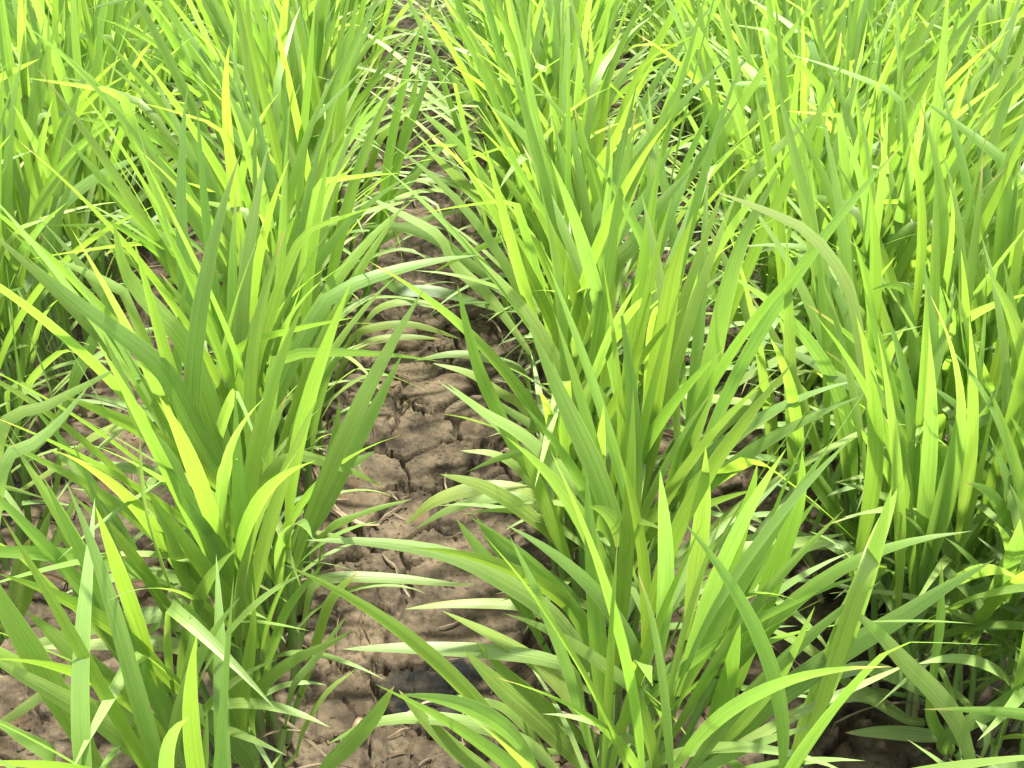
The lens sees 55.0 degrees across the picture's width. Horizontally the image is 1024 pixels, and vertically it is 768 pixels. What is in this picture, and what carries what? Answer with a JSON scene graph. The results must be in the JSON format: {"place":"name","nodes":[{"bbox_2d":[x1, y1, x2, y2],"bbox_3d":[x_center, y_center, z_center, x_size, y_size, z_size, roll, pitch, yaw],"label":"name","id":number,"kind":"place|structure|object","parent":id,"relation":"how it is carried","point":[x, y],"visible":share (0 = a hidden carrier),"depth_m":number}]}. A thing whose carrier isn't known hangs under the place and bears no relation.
{"place":"outdoors","nodes":[
{"label":"outdoors","id":0,"kind":"place"},
{"bbox_2d":[0,0,1023,767],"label":"ground","id":1,"kind":"structure","parent":0,"point":[426,428],"depth_m":1.04},
{"bbox_2d":[0,387,87,767],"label":"rice plant","id":2,"kind":"object","parent":1,"relation":"on","point":[12,453],"visible":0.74,"depth_m":0.63},
{"bbox_2d":[0,286,121,645],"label":"rice plant","id":3,"kind":"object","parent":1,"relation":"on","point":[20,595],"visible":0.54,"depth_m":0.73},
{"bbox_2d":[0,55,138,449],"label":"rice plant","id":4,"kind":"object","parent":1,"relation":"on","point":[38,188],"visible":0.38,"depth_m":1.02},
{"bbox_2d":[0,45,152,526],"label":"rice plant","id":5,"kind":"object","parent":1,"relation":"on","point":[34,300],"visible":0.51,"depth_m":0.96},
{"bbox_2d":[0,258,154,604],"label":"rice plant","id":6,"kind":"object","parent":1,"relation":"on","point":[14,499],"visible":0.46,"depth_m":0.91},
{"bbox_2d":[0,0,187,384],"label":"rice plant","id":7,"kind":"object","parent":1,"relation":"on","point":[25,133],"visible":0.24,"depth_m":1.08},
{"bbox_2d":[0,0,198,311],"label":"rice plant","id":8,"kind":"object","parent":1,"relation":"on","point":[59,63],"visible":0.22,"depth_m":1.16},
{"bbox_2d":[7,0,213,210],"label":"rice plant","id":9,"kind":"object","parent":1,"relation":"on","point":[134,10],"visible":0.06,"depth_m":1.38},
{"bbox_2d":[10,0,211,185],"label":"rice plant","id":10,"kind":"object","parent":1,"relation":"on","point":[159,5],"visible":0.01,"depth_m":1.50},
{"bbox_2d":[0,0,225,261],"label":"rice plant","id":11,"kind":"object","parent":1,"relation":"on","point":[110,32],"visible":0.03,"depth_m":1.26},
{"bbox_2d":[0,480,295,767],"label":"rice plant","id":12,"kind":"object","parent":1,"relation":"on","point":[185,719],"visible":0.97,"depth_m":0.57},
{"bbox_2d":[88,0,218,135],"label":"rice plant","id":13,"kind":"object","parent":1,"relation":"on","point":[188,10],"visible":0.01,"depth_m":1.61},
{"bbox_2d":[91,5,225,106],"bbox_3d":[-0.584,-0.729,1.683,0.471,0.543,0.416,-3,41,-3],"label":"rice plant","id":14,"kind":"object","parent":1,"relation":"on","point":[171,79],"visible":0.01,"depth_m":1.81},
{"bbox_2d":[0,298,393,767],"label":"rice plant","id":15,"kind":"object","parent":1,"relation":"on","point":[33,666],"visible":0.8,"depth_m":0.67},
{"bbox_2d":[27,44,423,542],"bbox_3d":[-0.245,-0.055,0.921,0.337,0.510,0.340,-3,41,-3],"label":"rice plant","id":16,"kind":"object","parent":1,"relation":"on","point":[320,249],"visible":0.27,"depth_m":0.88},
{"bbox_2d":[0,155,471,767],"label":"rice plant","id":17,"kind":"object","parent":1,"relation":"on","point":[186,477],"visible":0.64,"depth_m":0.71},
{"bbox_2d":[0,68,476,627],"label":"rice plant","id":18,"kind":"object","parent":1,"relation":"on","point":[216,410],"visible":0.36,"depth_m":0.78},
{"bbox_2d":[29,0,459,455],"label":"rice plant","id":19,"kind":"object","parent":1,"relation":"on","point":[244,120],"visible":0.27,"depth_m":0.94},
{"bbox_2d":[26,0,493,388],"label":"rice plant","id":20,"kind":"object","parent":1,"relation":"on","point":[269,110],"visible":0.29,"depth_m":1.06},
{"bbox_2d":[94,0,448,250],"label":"rice plant","id":21,"kind":"object","parent":1,"relation":"on","point":[321,50],"visible":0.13,"depth_m":1.24},
{"bbox_2d":[130,0,441,81],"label":"rice plant","id":22,"kind":"object","parent":1,"relation":"on","point":[366,40],"visible":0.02,"depth_m":1.61},
{"bbox_2d":[134,0,451,176],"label":"rice plant","id":23,"kind":"object","parent":1,"relation":"on","point":[329,63],"visible":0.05,"depth_m":1.37},
{"bbox_2d":[93,0,516,187],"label":"rice plant","id":24,"kind":"object","parent":1,"relation":"on","point":[391,27],"visible":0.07,"depth_m":1.47},
{"bbox_2d":[128,0,482,281],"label":"rice plant","id":25,"kind":"object","parent":1,"relation":"on","point":[265,42],"visible":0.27,"depth_m":1.16},
{"bbox_2d":[332,506,343,516],"bbox_3d":[-0.194,0.127,1.073,0.025,0.009,0.053,-3,41,-3],"label":"dry leaf","id":26,"kind":"object","parent":1,"relation":"on","point":[336,510],"visible":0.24,"depth_m":1.06},
{"bbox_2d":[334,504,379,525],"bbox_3d":[-0.168,0.139,1.057,0.053,0.004,0.042,-3,41,-3],"label":"dry leaf","id":27,"kind":"object","parent":1,"relation":"on","point":[345,514],"visible":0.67,"depth_m":1.05},
{"bbox_2d":[352,717,362,727],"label":"dry leaf","id":28,"kind":"object","parent":1,"relation":"on","point":[356,721],"visible":0.36,"depth_m":0.86},
{"bbox_2d":[378,502,403,522],"bbox_3d":[-0.129,0.136,1.060,0.030,0.006,0.032,-3,41,-3],"label":"straw scrap","id":29,"kind":"object","parent":1,"relation":"on","point":[390,512],"visible":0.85,"depth_m":1.06},
{"bbox_2d":[383,555,399,571],"bbox_3d":[-0.125,0.181,1.009,0.019,0.007,0.027,-3,41,-3],"label":"straw scrap","id":30,"kind":"object","parent":1,"relation":"on","point":[391,562],"visible":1,"depth_m":1.00},
{"bbox_2d":[358,0,444,80],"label":"rice plant","id":31,"kind":"object","parent":1,"relation":"on","point":[376,9],"visible":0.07,"depth_m":1.84},
{"bbox_2d":[395,568,409,596],"bbox_3d":[-0.110,0.199,0.992,0.016,0.010,0.034,-3,41,-3],"label":"straw scrap","id":32,"kind":"object","parent":1,"relation":"on","point":[405,590],"visible":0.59,"depth_m":0.99},
{"bbox_2d":[354,0,454,99],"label":"rice plant","id":33,"kind":"object","parent":1,"relation":"on","point":[396,29],"visible":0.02,"depth_m":1.69},
{"bbox_2d":[439,615,466,627],"bbox_3d":[-0.056,0.229,0.953,0.030,0.004,0.014,-3,41,-3],"label":"straw scrap","id":34,"kind":"object","parent":1,"relation":"on","point":[451,623],"visible":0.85,"depth_m":0.95},
{"bbox_2d":[9,196,934,767],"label":"soil crumbs","id":35,"kind":"object","parent":1,"relation":"on","point":[29,752],"visible":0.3,"depth_m":1.05},
{"bbox_2d":[330,0,648,92],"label":"rice plant","id":36,"kind":"object","parent":1,"relation":"on","point":[437,20],"depth_m":1.70},
{"bbox_2d":[479,314,504,347],"bbox_3d":[-0.028,-0.074,1.306,0.031,0.012,0.083,-3,41,-3],"label":"dry leaf","id":37,"kind":"object","parent":1,"relation":"on","point":[495,323],"visible":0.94,"depth_m":1.31},
{"bbox_2d":[356,0,670,149],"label":"rice plant","id":38,"kind":"object","parent":1,"relation":"on","point":[471,4],"visible":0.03,"depth_m":1.53},
{"bbox_2d":[503,529,526,536],"bbox_3d":[-0.003,0.161,1.034,0.042,0.006,0.016,-3,41,-3],"label":"straw scrap","id":39,"kind":"object","parent":1,"relation":"on","point":[511,533],"visible":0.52,"depth_m":1.04},
{"bbox_2d":[385,0,653,70],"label":"rice plant","id":40,"kind":"object","parent":1,"relation":"on","point":[455,24],"visible":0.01,"depth_m":1.71},
{"bbox_2d":[422,0,620,44],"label":"rice plant","id":41,"kind":"object","parent":1,"relation":"on","point":[449,13],"depth_m":1.87},
{"bbox_2d":[389,0,666,164],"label":"rice plant","id":42,"kind":"object","parent":1,"relation":"on","point":[431,30],"visible":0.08,"depth_m":1.41},
{"bbox_2d":[347,0,732,246],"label":"rice plant","id":43,"kind":"object","parent":1,"relation":"on","point":[544,52],"visible":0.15,"depth_m":1.23},
{"bbox_2d":[358,0,728,352],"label":"rice plant","id":44,"kind":"object","parent":1,"relation":"on","point":[500,159],"visible":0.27,"depth_m":1.16},
{"bbox_2d":[397,0,699,217],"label":"rice plant","id":45,"kind":"object","parent":1,"relation":"on","point":[598,21],"visible":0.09,"depth_m":1.31},
{"bbox_2d":[363,0,818,372],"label":"rice plant","id":46,"kind":"object","parent":1,"relation":"on","point":[521,196],"visible":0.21,"depth_m":1.05},
{"bbox_2d":[364,0,839,449],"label":"rice plant","id":47,"kind":"object","parent":1,"relation":"on","point":[602,200],"visible":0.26,"depth_m":0.92},
{"bbox_2d":[372,47,850,565],"bbox_3d":[0.118,-0.034,0.882,0.467,0.530,0.344,-3,41,-3],"label":"rice plant","id":48,"kind":"object","parent":1,"relation":"on","point":[579,269],"visible":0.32,"depth_m":0.83},
{"bbox_2d":[619,0,648,49],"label":"rice plant","id":49,"kind":"object","parent":1,"relation":"on","point":[630,15],"visible":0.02,"depth_m":2.01},
{"bbox_2d":[306,261,962,767],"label":"rice plant","id":50,"kind":"object","parent":1,"relation":"on","point":[528,711],"visible":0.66,"depth_m":0.68},
{"bbox_2d":[621,0,680,74],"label":"rice plant","id":51,"kind":"object","parent":1,"relation":"on","point":[625,23],"visible":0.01,"depth_m":1.89},
{"bbox_2d":[284,388,1023,767],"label":"rice plant","id":52,"kind":"object","parent":1,"relation":"on","point":[728,730],"visible":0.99,"depth_m":0.61},
{"bbox_2d":[405,105,902,756],"bbox_3d":[0.122,0.035,0.807,0.438,0.522,0.390,-3,41,-3],"label":"rice plant","id":53,"kind":"object","parent":1,"relation":"on","point":[677,321],"visible":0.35,"depth_m":0.75},
{"bbox_2d":[620,0,758,87],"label":"rice plant","id":54,"kind":"object","parent":1,"relation":"on","point":[645,41],"visible":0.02,"depth_m":1.83},
{"bbox_2d":[615,0,768,135],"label":"rice plant","id":55,"kind":"object","parent":1,"relation":"on","point":[653,27],"visible":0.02,"depth_m":1.69},
{"bbox_2d":[587,0,805,140],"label":"rice plant","id":56,"kind":"object","parent":1,"relation":"on","point":[711,29],"depth_m":1.58},
{"bbox_2d":[612,0,846,191],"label":"rice plant","id":57,"kind":"object","parent":1,"relation":"on","point":[657,24],"visible":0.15,"depth_m":1.49},
{"bbox_2d":[612,0,1001,206],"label":"rice plant","id":58,"kind":"object","parent":1,"relation":"on","point":[754,44],"visible":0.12,"depth_m":1.32},
{"bbox_2d":[603,0,1023,334],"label":"rice plant","id":59,"kind":"object","parent":1,"relation":"on","point":[817,55],"visible":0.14,"depth_m":1.12},
{"bbox_2d":[604,0,1023,397],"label":"rice plant","id":60,"kind":"object","parent":1,"relation":"on","point":[744,150],"visible":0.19,"depth_m":1.01},
{"bbox_2d":[607,0,1022,259],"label":"rice plant","id":61,"kind":"object","parent":1,"relation":"on","point":[954,5],"visible":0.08,"depth_m":1.23},
{"bbox_2d":[642,0,1023,357],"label":"rice plant","id":62,"kind":"object","parent":1,"relation":"on","point":[818,135],"visible":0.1,"depth_m":1.03},
{"bbox_2d":[678,105,1023,690],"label":"rice plant","id":63,"kind":"object","parent":1,"relation":"on","point":[786,357],"visible":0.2,"depth_m":0.78},
{"bbox_2d":[706,5,1023,510],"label":"rice plant","id":64,"kind":"object","parent":1,"relation":"on","point":[991,197],"visible":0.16,"depth_m":0.86},
{"bbox_2d":[707,36,1023,511],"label":"rice plant","id":65,"kind":"object","parent":1,"relation":"on","point":[947,239],"visible":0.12,"depth_m":0.84},
{"bbox_2d":[715,191,1023,761],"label":"rice plant","id":66,"kind":"object","parent":1,"relation":"on","point":[956,464],"visible":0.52,"depth_m":0.73},
{"bbox_2d":[717,62,1023,756],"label":"rice plant","id":67,"kind":"object","parent":1,"relation":"on","point":[819,485],"visible":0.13,"depth_m":0.77},
{"bbox_2d":[722,0,1023,433],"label":"rice plant","id":68,"kind":"object","parent":1,"relation":"on","point":[904,201],"visible":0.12,"depth_m":0.91},
{"bbox_2d":[788,310,1023,766],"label":"rice plant","id":69,"kind":"object","parent":1,"relation":"on","point":[1013,697],"visible":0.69,"depth_m":0.73},
{"bbox_2d":[814,0,1023,177],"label":"rice plant","id":70,"kind":"object","parent":1,"relation":"on","point":[993,14],"visible":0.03,"depth_m":1.24},
{"bbox_2d":[815,0,1023,93],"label":"rice plant","id":71,"kind":"object","parent":1,"relation":"on","point":[884,16],"visible":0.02,"depth_m":1.60},
{"bbox_2d":[843,376,1023,767],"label":"rice plant","id":72,"kind":"object","parent":1,"relation":"on","point":[930,687],"visible":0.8,"depth_m":0.66},
{"bbox_2d":[846,0,1023,171],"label":"rice plant","id":73,"kind":"object","parent":1,"relation":"on","point":[1000,26],"visible":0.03,"depth_m":1.34},
{"bbox_2d":[849,0,1023,293],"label":"rice plant","id":74,"kind":"object","parent":1,"relation":"on","point":[982,23],"visible":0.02,"depth_m":1.16},
{"bbox_2d":[863,0,1023,101],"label":"rice plant","id":75,"kind":"object","parent":1,"relation":"on","point":[880,21],"visible":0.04,"depth_m":1.49},
{"bbox_2d":[941,280,1018,511],"bbox_3d":[0.630,-0.058,0.877,0.652,0.574,0.417,-3,41,-3],"label":"rice plant","id":76,"kind":"object","parent":1,"relation":"on","point":[1004,467],"visible":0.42,"depth_m":0.74},
{"bbox_2d":[969,32,1023,305],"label":"rice plant","id":77,"kind":"object","parent":1,"relation":"on","point":[998,59],"visible":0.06,"depth_m":1.01}
]}

